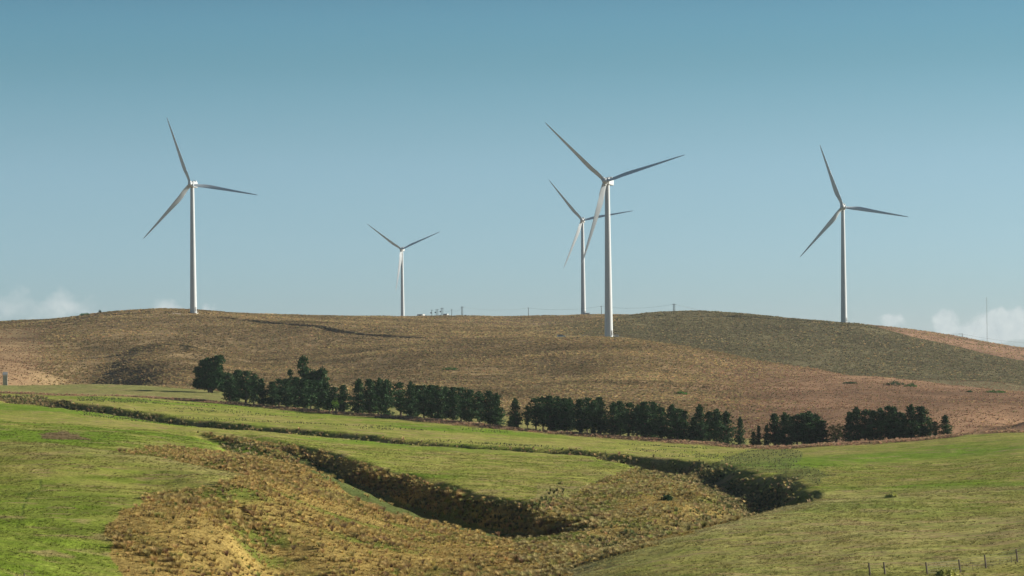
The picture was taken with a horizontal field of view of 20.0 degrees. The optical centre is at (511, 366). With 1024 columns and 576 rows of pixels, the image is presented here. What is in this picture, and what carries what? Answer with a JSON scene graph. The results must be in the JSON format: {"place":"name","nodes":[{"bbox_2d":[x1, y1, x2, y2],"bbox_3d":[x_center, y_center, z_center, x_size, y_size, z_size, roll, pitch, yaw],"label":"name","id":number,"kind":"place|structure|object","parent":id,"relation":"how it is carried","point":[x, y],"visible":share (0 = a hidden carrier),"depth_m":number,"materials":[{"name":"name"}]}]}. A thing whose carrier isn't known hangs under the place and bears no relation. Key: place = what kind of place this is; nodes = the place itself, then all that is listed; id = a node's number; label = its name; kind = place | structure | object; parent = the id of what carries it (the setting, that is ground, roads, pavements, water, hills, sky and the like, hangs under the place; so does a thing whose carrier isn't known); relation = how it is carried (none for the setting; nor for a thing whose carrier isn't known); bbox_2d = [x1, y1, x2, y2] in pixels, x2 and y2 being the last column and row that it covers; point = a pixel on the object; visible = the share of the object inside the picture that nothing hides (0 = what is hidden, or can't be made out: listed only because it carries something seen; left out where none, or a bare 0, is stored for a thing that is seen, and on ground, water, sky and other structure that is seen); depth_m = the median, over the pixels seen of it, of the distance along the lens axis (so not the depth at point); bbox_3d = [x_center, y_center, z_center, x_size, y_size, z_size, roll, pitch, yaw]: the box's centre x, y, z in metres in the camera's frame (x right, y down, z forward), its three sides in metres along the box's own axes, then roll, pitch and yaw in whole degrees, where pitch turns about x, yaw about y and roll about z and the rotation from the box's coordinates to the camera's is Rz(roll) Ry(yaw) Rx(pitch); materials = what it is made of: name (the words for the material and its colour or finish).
{"place":"outdoors","nodes":[
{"label":"outdoors","id":0,"kind":"place"},
{"bbox_2d":[0,309,1023,575],"bbox_3d":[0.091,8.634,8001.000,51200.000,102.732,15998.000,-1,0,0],"label":"ground","id":1,"kind":"structure","parent":0,"point":[960,451],"depth_m":588.14,"materials":[{"name":"plant"}]},
{"bbox_2d":[3,372,7,384],"bbox_3d":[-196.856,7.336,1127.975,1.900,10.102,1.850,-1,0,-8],"label":"weathered hut","id":2,"kind":"object","parent":1,"relation":"on","point":[5,381],"visible":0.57,"depth_m":1127.21,"materials":[{"name":"grey metal"}]},
{"bbox_2d":[143,119,255,313],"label":"wind turbine","id":3,"kind":"object","parent":1,"relation":"on","point":[191,185],"visible":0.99,"depth_m":1774.12,"materials":[{"name":"paint"}]},
{"bbox_2d":[192,354,225,392],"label":"cypress tree","id":4,"kind":"object","parent":1,"relation":"on","point":[210,380],"visible":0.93,"depth_m":1028.21,"materials":[{"name":"plant"}]},
{"bbox_2d":[219,372,240,400],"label":"pine tree","id":5,"kind":"object","parent":1,"relation":"on","point":[228,383],"visible":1,"depth_m":941.73,"materials":[{"name":"green plant"}]},
{"bbox_2d":[230,369,244,401],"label":"pine tree","id":6,"kind":"object","parent":1,"relation":"on","point":[236,372],"visible":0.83,"depth_m":944.94,"materials":[{"name":"green plant"}]},
{"bbox_2d":[233,371,256,402],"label":"pine tree","id":7,"kind":"object","parent":1,"relation":"on","point":[243,384],"visible":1,"depth_m":935.81,"materials":[{"name":"green plant"}]},
{"bbox_2d":[244,373,259,403],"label":"pine tree","id":8,"kind":"object","parent":1,"relation":"on","point":[253,397],"visible":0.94,"depth_m":936.47,"materials":[{"name":"green plant"}]},
{"bbox_2d":[255,378,267,404],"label":"pine tree","id":9,"kind":"object","parent":1,"relation":"on","point":[261,390],"visible":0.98,"depth_m":927.84,"materials":[{"name":"green plant"}]},
{"bbox_2d":[264,382,280,405],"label":"pine tree","id":10,"kind":"object","parent":1,"relation":"on","point":[271,399],"visible":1,"depth_m":926.00,"materials":[{"name":"green plant"}]},
{"bbox_2d":[271,378,288,405],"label":"pine tree","id":11,"kind":"object","parent":1,"relation":"on","point":[278,381],"visible":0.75,"depth_m":930.04,"materials":[{"name":"green plant"}]},
{"bbox_2d":[273,378,295,406],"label":"pine tree","id":12,"kind":"object","parent":1,"relation":"on","point":[286,393],"visible":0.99,"depth_m":920.08,"materials":[{"name":"green plant"}]},
{"bbox_2d":[287,369,293,389],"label":"pine tree","id":13,"kind":"object","parent":1,"relation":"on","point":[289,373],"visible":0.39,"depth_m":965.85,"materials":[{"name":"green plant"}]},
{"bbox_2d":[289,377,299,407],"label":"pine tree","id":14,"kind":"object","parent":1,"relation":"on","point":[295,380],"visible":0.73,"depth_m":923.60,"materials":[{"name":"green plant"}]},
{"bbox_2d":[291,378,313,408],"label":"pine tree","id":15,"kind":"object","parent":1,"relation":"on","point":[303,402],"visible":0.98,"depth_m":913.57,"materials":[{"name":"green plant"}]},
{"bbox_2d":[301,380,315,408],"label":"pine tree","id":16,"kind":"object","parent":1,"relation":"on","point":[310,382],"visible":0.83,"depth_m":917.27,"materials":[{"name":"green plant"}]},
{"bbox_2d":[297,355,329,396],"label":"cypress tree","id":17,"kind":"object","parent":1,"relation":"on","point":[314,374],"visible":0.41,"depth_m":964.37,"materials":[{"name":"plant"}]},
{"bbox_2d":[309,380,327,408],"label":"pine tree","id":18,"kind":"object","parent":1,"relation":"on","point":[318,395],"visible":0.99,"depth_m":907.96,"materials":[{"name":"green plant"}]},
{"bbox_2d":[320,382,332,410],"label":"pine tree","id":19,"kind":"object","parent":1,"relation":"on","point":[327,385],"visible":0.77,"depth_m":909.64,"materials":[{"name":"green plant"}]},
{"bbox_2d":[324,386,338,410],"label":"pine tree","id":20,"kind":"object","parent":1,"relation":"on","point":[333,389],"visible":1,"depth_m":901.38,"materials":[{"name":"green plant"}]},
{"bbox_2d":[332,385,351,411],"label":"pine tree","id":21,"kind":"object","parent":1,"relation":"on","point":[342,398],"visible":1,"depth_m":899.32,"materials":[{"name":"green plant"}]},
{"bbox_2d":[347,378,367,412],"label":"pine tree","id":22,"kind":"object","parent":1,"relation":"on","point":[358,388],"visible":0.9,"depth_m":895.43,"materials":[{"name":"green plant"}]},
{"bbox_2d":[358,378,379,413],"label":"pine tree","id":23,"kind":"object","parent":1,"relation":"on","point":[369,406],"visible":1,"depth_m":886.65,"materials":[{"name":"green plant"}]},
{"bbox_2d":[366,377,390,413],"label":"pine tree","id":24,"kind":"object","parent":1,"relation":"on","point":[376,387],"visible":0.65,"depth_m":890.71,"materials":[{"name":"green plant"}]},
{"bbox_2d":[373,379,399,414],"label":"pine tree","id":25,"kind":"object","parent":1,"relation":"on","point":[385,403],"visible":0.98,"depth_m":881.35,"materials":[{"name":"green plant"}]},
{"bbox_2d":[392,382,406,414],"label":"pine tree","id":26,"kind":"object","parent":1,"relation":"on","point":[399,394],"visible":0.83,"depth_m":892.46,"materials":[{"name":"green plant"}]},
{"bbox_2d":[369,225,438,315],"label":"wind turbine","id":27,"kind":"object","parent":1,"relation":"on","point":[402,249],"visible":0.84,"depth_m":2957.05,"materials":[{"name":"paint"}]},
{"bbox_2d":[0,394,814,547],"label":"bank tussocks","id":28,"kind":"object","parent":1,"relation":"on","point":[754,508],"visible":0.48,"depth_m":562.92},
{"bbox_2d":[400,381,419,416],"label":"pine tree","id":29,"kind":"object","parent":1,"relation":"on","point":[408,407],"visible":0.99,"depth_m":872.96,"materials":[{"name":"green plant"}]},
{"bbox_2d":[412,385,421,416],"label":"pine tree","id":30,"kind":"object","parent":1,"relation":"on","point":[418,391],"visible":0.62,"depth_m":876.27,"materials":[{"name":"green plant"}]},
{"bbox_2d":[414,384,432,416],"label":"pine tree","id":31,"kind":"object","parent":1,"relation":"on","point":[422,399],"visible":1,"depth_m":865.96,"materials":[{"name":"green plant"}]},
{"bbox_2d":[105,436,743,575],"bbox_3d":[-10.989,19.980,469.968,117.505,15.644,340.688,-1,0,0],"label":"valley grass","id":32,"kind":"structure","parent":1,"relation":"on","point":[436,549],"depth_m":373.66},
{"bbox_2d":[104,431,746,575],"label":"tussock grass","id":33,"kind":"structure","parent":1,"relation":"on","point":[219,511],"depth_m":393.34,"materials":[{"name":"plant"}]},
{"bbox_2d":[420,384,435,417],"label":"pine tree","id":34,"kind":"object","parent":1,"relation":"on","point":[430,413],"visible":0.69,"depth_m":868.68,"materials":[{"name":"green plant"}]},
{"bbox_2d":[428,385,448,418],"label":"pine tree","id":35,"kind":"object","parent":1,"relation":"on","point":[438,394],"visible":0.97,"depth_m":860.05,"materials":[{"name":"green plant"}]},
{"bbox_2d":[441,386,449,418],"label":"pine tree","id":36,"kind":"object","parent":1,"relation":"on","point":[445,389],"visible":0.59,"depth_m":864.45,"materials":[{"name":"green plant"}]},
{"bbox_2d":[441,386,461,419],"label":"pine tree","id":37,"kind":"object","parent":1,"relation":"on","point":[452,402],"visible":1,"depth_m":855.17,"materials":[{"name":"green plant"}]},
{"bbox_2d":[77,396,828,483],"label":"rush clumps","id":38,"kind":"object","parent":1,"relation":"on","point":[692,447],"visible":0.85,"depth_m":723.47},
{"bbox_2d":[454,387,473,421],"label":"pine tree","id":39,"kind":"object","parent":1,"relation":"on","point":[462,390],"visible":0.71,"depth_m":858.23,"materials":[{"name":"green plant"}]},
{"bbox_2d":[456,389,481,421],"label":"pine tree","id":40,"kind":"object","parent":1,"relation":"on","point":[467,413],"visible":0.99,"depth_m":848.93,"materials":[{"name":"green plant"}]},
{"bbox_2d":[472,391,485,422],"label":"pine tree","id":41,"kind":"object","parent":1,"relation":"on","point":[478,395],"visible":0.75,"depth_m":850.52,"materials":[{"name":"green plant"}]},
{"bbox_2d":[477,390,502,423],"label":"pine tree","id":42,"kind":"object","parent":1,"relation":"on","point":[488,405],"visible":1,"depth_m":840.75,"materials":[{"name":"green plant"}]},
{"bbox_2d":[485,393,507,424],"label":"pine tree","id":43,"kind":"object","parent":1,"relation":"on","point":[497,401],"visible":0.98,"depth_m":841.26,"materials":[{"name":"green plant"}]},
{"bbox_2d":[0,336,1023,442],"bbox_3d":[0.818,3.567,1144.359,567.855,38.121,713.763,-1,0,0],"label":"hill tussocks","id":44,"kind":"object","parent":1,"relation":"on","point":[515,393],"visible":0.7,"depth_m":1278.62,"materials":[{"name":"plant"}]},
{"bbox_2d":[0,308,1023,382],"bbox_3d":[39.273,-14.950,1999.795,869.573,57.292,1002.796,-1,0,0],"label":"crest tussocks","id":45,"kind":"object","parent":1,"relation":"on","point":[356,321],"visible":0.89,"depth_m":1702.83,"materials":[{"name":"plant"}]},
{"bbox_2d":[0,420,1023,575],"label":"pasture sward","id":46,"kind":"structure","parent":1,"relation":"on","point":[1020,487],"depth_m":371.09,"materials":[{"name":"plant"}]},
{"bbox_2d":[0,391,1023,449],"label":"verge grass","id":47,"kind":"structure","parent":1,"relation":"on","point":[493,426],"depth_m":807.71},
{"bbox_2d":[506,398,525,427],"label":"pine tree","id":48,"kind":"object","parent":1,"relation":"on","point":[517,418],"visible":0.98,"depth_m":832.77,"materials":[{"name":"green plant"}]},
{"bbox_2d":[523,405,531,428],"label":"pine tree","id":49,"kind":"object","parent":1,"relation":"on","point":[527,417],"visible":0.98,"depth_m":834.78,"materials":[{"name":"green plant"}]},
{"bbox_2d":[526,398,544,428],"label":"pine tree","id":50,"kind":"object","parent":1,"relation":"on","point":[535,410],"visible":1,"depth_m":826.74,"materials":[{"name":"green plant"}]},
{"bbox_2d":[537,396,545,429],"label":"pine tree","id":51,"kind":"object","parent":1,"relation":"on","point":[541,398],"visible":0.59,"depth_m":833.70,"materials":[{"name":"green plant"}]},
{"bbox_2d":[537,395,560,430],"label":"pine tree","id":52,"kind":"object","parent":1,"relation":"on","point":[549,420],"visible":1,"depth_m":824.88,"materials":[{"name":"green plant"}]},
{"bbox_2d":[546,396,562,430],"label":"pine tree","id":53,"kind":"object","parent":1,"relation":"on","point":[558,400],"visible":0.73,"depth_m":829.43,"materials":[{"name":"green plant"}]},
{"bbox_2d":[555,398,574,431],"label":"pine tree","id":54,"kind":"object","parent":1,"relation":"on","point":[563,423],"visible":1,"depth_m":821.96,"materials":[{"name":"green plant"}]},
{"bbox_2d":[566,397,575,430],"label":"pine tree","id":55,"kind":"object","parent":1,"relation":"on","point":[571,401],"visible":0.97,"depth_m":825.96,"materials":[{"name":"green plant"}]},
{"bbox_2d":[566,399,588,432],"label":"pine tree","id":56,"kind":"object","parent":1,"relation":"on","point":[579,424],"visible":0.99,"depth_m":819.23,"materials":[{"name":"green plant"}]},
{"bbox_2d":[575,397,591,432],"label":"pine tree","id":57,"kind":"object","parent":1,"relation":"on","point":[587,399],"visible":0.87,"depth_m":823.67,"materials":[{"name":"green plant"}]},
{"bbox_2d":[549,180,630,313],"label":"wind turbine","id":58,"kind":"object","parent":1,"relation":"on","point":[583,295],"visible":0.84,"depth_m":2430.09,"materials":[{"name":"paint"}]},
{"bbox_2d":[584,399,603,433],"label":"pine tree","id":59,"kind":"object","parent":1,"relation":"on","point":[593,407],"visible":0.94,"depth_m":816.50,"materials":[{"name":"green plant"}]},
{"bbox_2d":[588,396,610,433],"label":"pine tree","id":60,"kind":"object","parent":1,"relation":"on","point":[601,402],"visible":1,"depth_m":819.06,"materials":[{"name":"green plant"}]},
{"bbox_2d":[603,401,623,435],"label":"pine tree","id":61,"kind":"object","parent":1,"relation":"on","point":[612,429],"visible":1,"depth_m":814.81,"materials":[{"name":"green plant"}]},
{"bbox_2d":[546,123,683,336],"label":"wind turbine","id":62,"kind":"object","parent":1,"relation":"on","point":[607,182],"visible":0.93,"depth_m":1470.13,"materials":[{"name":"paint"}]},
{"bbox_2d":[610,401,627,434],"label":"pine tree","id":63,"kind":"object","parent":1,"relation":"on","point":[619,403],"visible":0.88,"depth_m":818.17,"materials":[{"name":"green plant"}]},
{"bbox_2d":[617,402,637,435],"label":"pine tree","id":64,"kind":"object","parent":1,"relation":"on","point":[628,417],"visible":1,"depth_m":809.64,"materials":[{"name":"green plant"}]},
{"bbox_2d":[623,404,642,436],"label":"pine tree","id":65,"kind":"object","parent":1,"relation":"on","point":[636,430],"visible":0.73,"depth_m":814.19,"materials":[{"name":"green plant"}]},
{"bbox_2d":[631,401,655,436],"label":"pine tree","id":66,"kind":"object","parent":1,"relation":"on","point":[643,425],"visible":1,"depth_m":806.41,"materials":[{"name":"green plant"}]},
{"bbox_2d":[639,401,660,437],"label":"pine tree","id":67,"kind":"object","parent":1,"relation":"on","point":[654,406],"visible":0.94,"depth_m":809.65,"materials":[{"name":"green plant"}]},
{"bbox_2d":[652,407,671,438],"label":"pine tree","id":68,"kind":"object","parent":1,"relation":"on","point":[662,431],"visible":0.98,"depth_m":803.02,"materials":[{"name":"green plant"}]},
{"bbox_2d":[660,494,672,500],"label":"round shrub","id":69,"kind":"object","parent":1,"relation":"on","point":[668,497],"visible":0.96,"depth_m":477.70,"materials":[{"name":"green plant"}]},
{"bbox_2d":[663,404,678,438],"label":"pine tree","id":70,"kind":"object","parent":1,"relation":"on","point":[671,407],"visible":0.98,"depth_m":805.51,"materials":[{"name":"green plant"}]},
{"bbox_2d":[668,408,684,438],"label":"pine tree","id":71,"kind":"object","parent":1,"relation":"on","point":[676,424],"visible":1,"depth_m":800.15,"materials":[{"name":"green plant"}]},
{"bbox_2d":[675,410,690,439],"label":"pine tree","id":72,"kind":"object","parent":1,"relation":"on","point":[686,426],"visible":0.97,"depth_m":801.64,"materials":[{"name":"green plant"}]},
{"bbox_2d":[685,417,698,440],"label":"pine tree","id":73,"kind":"object","parent":1,"relation":"on","point":[690,430],"visible":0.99,"depth_m":799.23,"materials":[{"name":"green plant"}]},
{"bbox_2d":[691,403,709,441],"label":"pine tree","id":74,"kind":"object","parent":1,"relation":"on","point":[698,426],"visible":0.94,"depth_m":796.58,"materials":[{"name":"green plant"}]},
{"bbox_2d":[701,411,719,440],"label":"pine tree","id":75,"kind":"object","parent":1,"relation":"on","point":[707,414],"visible":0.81,"depth_m":799.85,"materials":[{"name":"green plant"}]},
{"bbox_2d":[707,408,725,441],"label":"pine tree","id":76,"kind":"object","parent":1,"relation":"on","point":[715,425],"visible":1,"depth_m":792.22,"materials":[{"name":"green plant"}]},
{"bbox_2d":[718,410,736,443],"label":"pine tree","id":77,"kind":"object","parent":1,"relation":"on","point":[727,437],"visible":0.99,"depth_m":793.99,"materials":[{"name":"green plant"}]},
{"bbox_2d":[733,416,745,444],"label":"pine tree","id":78,"kind":"object","parent":1,"relation":"on","point":[739,438],"visible":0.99,"depth_m":790.70,"materials":[{"name":"green plant"}]},
{"bbox_2d":[748,431,758,444],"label":"pine tree","id":79,"kind":"object","parent":1,"relation":"on","point":[753,440],"visible":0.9,"depth_m":785.05,"materials":[{"name":"green plant"}]},
{"bbox_2d":[756,425,762,444],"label":"pine tree","id":80,"kind":"object","parent":1,"relation":"on","point":[759,435],"visible":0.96,"depth_m":787.29,"materials":[{"name":"green plant"}]},
{"bbox_2d":[762,425,770,445],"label":"pine tree","id":81,"kind":"object","parent":1,"relation":"on","point":[765,438],"visible":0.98,"depth_m":784.29,"materials":[{"name":"green plant"}]},
{"bbox_2d":[767,413,782,445],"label":"pine tree","id":82,"kind":"object","parent":1,"relation":"on","point":[774,419],"visible":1,"depth_m":787.95,"materials":[{"name":"green plant"}]},
{"bbox_2d":[773,412,794,445],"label":"pine tree","id":83,"kind":"object","parent":1,"relation":"on","point":[783,430],"visible":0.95,"depth_m":783.59,"materials":[{"name":"green plant"}]},
{"bbox_2d":[787,413,803,444],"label":"pine tree","id":84,"kind":"object","parent":1,"relation":"on","point":[796,432],"visible":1,"depth_m":782.58,"materials":[{"name":"green plant"}]},
{"bbox_2d":[798,410,818,443],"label":"pine tree","id":85,"kind":"object","parent":1,"relation":"on","point":[808,426],"visible":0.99,"depth_m":780.88,"materials":[{"name":"green plant"}]},
{"bbox_2d":[804,413,828,443],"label":"pine tree","id":86,"kind":"object","parent":1,"relation":"on","point":[817,416],"visible":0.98,"depth_m":783.51,"materials":[{"name":"green plant"}]},
{"bbox_2d":[811,420,831,443],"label":"pine tree","id":87,"kind":"object","parent":1,"relation":"on","point":[822,431],"visible":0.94,"depth_m":780.38,"materials":[{"name":"green plant"}]},
{"bbox_2d":[827,422,843,442],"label":"willow shrub","id":88,"kind":"object","parent":1,"relation":"on","point":[835,438],"visible":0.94,"depth_m":780.08,"materials":[{"name":"green plant"}]},
{"bbox_2d":[841,411,856,441],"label":"pine tree","id":89,"kind":"object","parent":1,"relation":"on","point":[849,428],"visible":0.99,"depth_m":782.18,"materials":[{"name":"green plant"}]},
{"bbox_2d":[800,146,906,321],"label":"wind turbine","id":90,"kind":"object","parent":1,"relation":"on","point":[843,208],"visible":0.98,"depth_m":1923.97,"materials":[{"name":"paint"}]},
{"bbox_2d":[851,407,863,440],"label":"pine tree","id":91,"kind":"object","parent":1,"relation":"on","point":[855,432],"visible":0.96,"depth_m":784.47,"materials":[{"name":"green plant"}]},
{"bbox_2d":[854,409,875,440],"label":"pine tree","id":92,"kind":"object","parent":1,"relation":"on","point":[864,425],"visible":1,"depth_m":781.59,"materials":[{"name":"green plant"}]},
{"bbox_2d":[866,410,875,440],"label":"pine tree","id":93,"kind":"object","parent":1,"relation":"on","point":[872,432],"visible":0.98,"depth_m":786.80,"materials":[{"name":"green plant"}]},
{"bbox_2d":[871,408,887,440],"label":"pine tree","id":94,"kind":"object","parent":1,"relation":"on","point":[880,420],"visible":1,"depth_m":781.86,"materials":[{"name":"green plant"}]},
{"bbox_2d":[883,405,895,439],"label":"pine tree","id":95,"kind":"object","parent":1,"relation":"on","point":[888,407],"visible":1,"depth_m":786.37,"materials":[{"name":"green plant"}]},
{"bbox_2d":[884,407,903,438],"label":"pine tree","id":96,"kind":"object","parent":1,"relation":"on","point":[893,431],"visible":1,"depth_m":782.26,"materials":[{"name":"green plant"}]},
{"bbox_2d":[898,415,911,438],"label":"pine tree","id":97,"kind":"object","parent":1,"relation":"on","point":[904,426],"visible":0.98,"depth_m":782.30,"materials":[{"name":"green plant"}]},
{"bbox_2d":[903,403,922,437],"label":"pine tree","id":98,"kind":"object","parent":1,"relation":"on","point":[910,411],"visible":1,"depth_m":782.86,"materials":[{"name":"green plant"}]},
{"bbox_2d":[910,406,937,436],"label":"pine tree","id":99,"kind":"object","parent":1,"relation":"on","point":[919,417],"visible":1,"depth_m":784.11,"materials":[{"name":"green plant"}]},
{"bbox_2d":[930,421,940,436],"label":"pine tree","id":100,"kind":"object","parent":1,"relation":"on","point":[935,426],"visible":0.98,"depth_m":782.14,"materials":[{"name":"green plant"}]},
{"bbox_2d":[868,549,1023,574],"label":"wire fence","id":101,"kind":"object","parent":1,"relation":"on","point":[926,565],"visible":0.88,"depth_m":261.36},
{"bbox_2d":[938,415,953,434],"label":"pine tree","id":102,"kind":"object","parent":1,"relation":"on","point":[946,429],"visible":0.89,"depth_m":781.59,"materials":[{"name":"green plant"}]},
{"bbox_2d":[935,568,959,575],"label":"weed clump","id":103,"kind":"object","parent":1,"relation":"on","point":[945,572],"visible":1,"depth_m":257.70,"materials":[{"name":"green plant"}]},
{"bbox_2d":[0,0,1023,346],"label":"sky","id":104,"kind":"structure","parent":0,"point":[411,121],"materials":[{"name":"blue"}]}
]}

